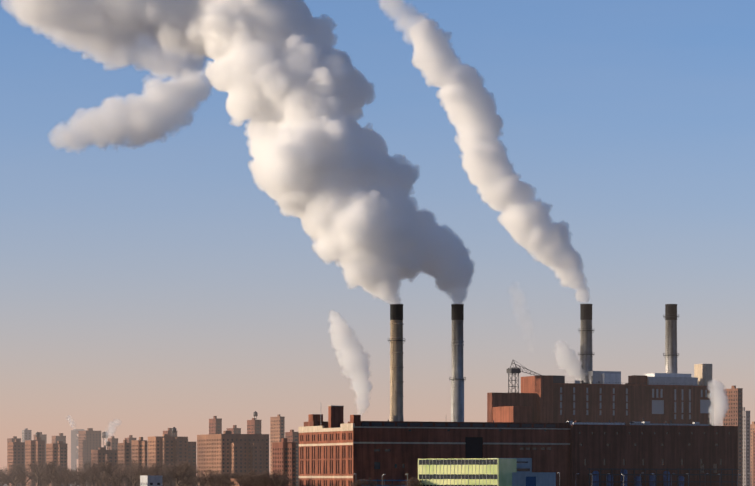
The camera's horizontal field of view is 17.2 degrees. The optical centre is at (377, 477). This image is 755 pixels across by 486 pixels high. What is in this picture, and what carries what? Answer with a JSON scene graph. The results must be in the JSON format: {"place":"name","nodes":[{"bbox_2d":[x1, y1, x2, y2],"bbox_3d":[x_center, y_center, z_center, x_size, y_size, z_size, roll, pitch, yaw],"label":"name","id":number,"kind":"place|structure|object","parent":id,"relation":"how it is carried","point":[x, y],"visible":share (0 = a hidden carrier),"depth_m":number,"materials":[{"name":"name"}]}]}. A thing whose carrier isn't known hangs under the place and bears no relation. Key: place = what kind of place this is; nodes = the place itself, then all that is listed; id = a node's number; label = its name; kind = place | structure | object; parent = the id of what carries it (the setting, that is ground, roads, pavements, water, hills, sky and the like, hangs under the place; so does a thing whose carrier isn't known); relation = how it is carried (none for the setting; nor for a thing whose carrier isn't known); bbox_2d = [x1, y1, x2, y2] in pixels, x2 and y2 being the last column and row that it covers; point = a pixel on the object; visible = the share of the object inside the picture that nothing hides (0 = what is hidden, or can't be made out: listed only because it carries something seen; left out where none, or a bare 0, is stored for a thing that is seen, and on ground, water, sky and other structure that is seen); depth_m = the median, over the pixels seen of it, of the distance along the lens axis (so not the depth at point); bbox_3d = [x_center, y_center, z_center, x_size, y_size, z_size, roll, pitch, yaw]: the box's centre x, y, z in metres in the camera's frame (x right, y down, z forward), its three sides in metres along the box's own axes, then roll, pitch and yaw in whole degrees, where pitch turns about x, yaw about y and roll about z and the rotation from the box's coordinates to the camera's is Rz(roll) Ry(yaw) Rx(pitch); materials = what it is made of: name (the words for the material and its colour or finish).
{"place":"outdoors","nodes":[
{"label":"outdoors","id":0,"kind":"place"},
{"bbox_2d":[0,0,754,475],"label":"sky","id":1,"kind":"structure","parent":0,"point":[222,209],"materials":[{"name":"blue"}]},
{"bbox_2d":[418,458,516,485],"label":"glass building","id":2,"kind":"structure","parent":0,"point":[470,472],"depth_m":1415.12,"materials":[{"name":"green"}]},
{"bbox_2d":[508,458,555,485],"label":"small building","id":3,"kind":"structure","parent":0,"point":[524,475],"depth_m":1424.17,"materials":[{"name":"blue metal"}]},
{"label":"ground","id":4,"kind":"structure","parent":0,"visible":0},
{"bbox_2d":[7,411,298,485],"bbox_3d":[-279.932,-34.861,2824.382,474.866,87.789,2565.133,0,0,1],"label":"city","id":5,"kind":"object","parent":4,"relation":"on","point":[231,450],"visible":0.58,"depth_m":1981.83,"materials":[{"name":"brick"}]},
{"bbox_2d":[0,457,424,485],"bbox_3d":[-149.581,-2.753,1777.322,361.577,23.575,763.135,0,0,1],"label":"trees","id":6,"kind":"object","parent":4,"relation":"on","point":[184,474],"visible":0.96,"depth_m":1741.68,"materials":[{"name":"brown plant"}]},
{"bbox_2d":[298,360,740,485],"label":"power plant","id":7,"kind":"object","parent":4,"relation":"on","point":[656,429],"visible":0.98,"depth_m":1571.74,"materials":[{"name":"brick"}]},
{"bbox_2d":[388,304,405,420],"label":"stack","id":8,"kind":"object","parent":7,"relation":"on","point":[396,338],"visible":0.98,"depth_m":1549.06,"materials":[{"name":"concrete"}]},
{"bbox_2d":[449,304,465,421],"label":"stack","id":9,"kind":"object","parent":7,"relation":"on","point":[457,379],"visible":0.94,"depth_m":1566.56,"materials":[{"name":"metal"}]},
{"bbox_2d":[578,304,593,383],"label":"stack","id":10,"kind":"object","parent":7,"relation":"on","point":[586,353],"visible":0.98,"depth_m":1691.17,"materials":[{"name":"metal"}]},
{"bbox_2d":[663,304,678,372],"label":"stack","id":11,"kind":"object","parent":7,"relation":"on","point":[670,318],"visible":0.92,"depth_m":1718.63,"materials":[{"name":"metal"}]},
{"bbox_2d":[723,386,754,485],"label":"apartment building","id":12,"kind":"structure","parent":4,"relation":"on","point":[737,414],"depth_m":1840.19,"materials":[{"name":"brick"}]},
{"bbox_3d":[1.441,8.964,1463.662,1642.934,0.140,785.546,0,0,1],"label":"road","id":13,"kind":"structure","parent":0,"visible":0},
{"bbox_2d":[382,472,750,485],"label":"street lights","id":14,"kind":"object","parent":13,"relation":"on","point":[609,473],"visible":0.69,"depth_m":1535.84}
]}

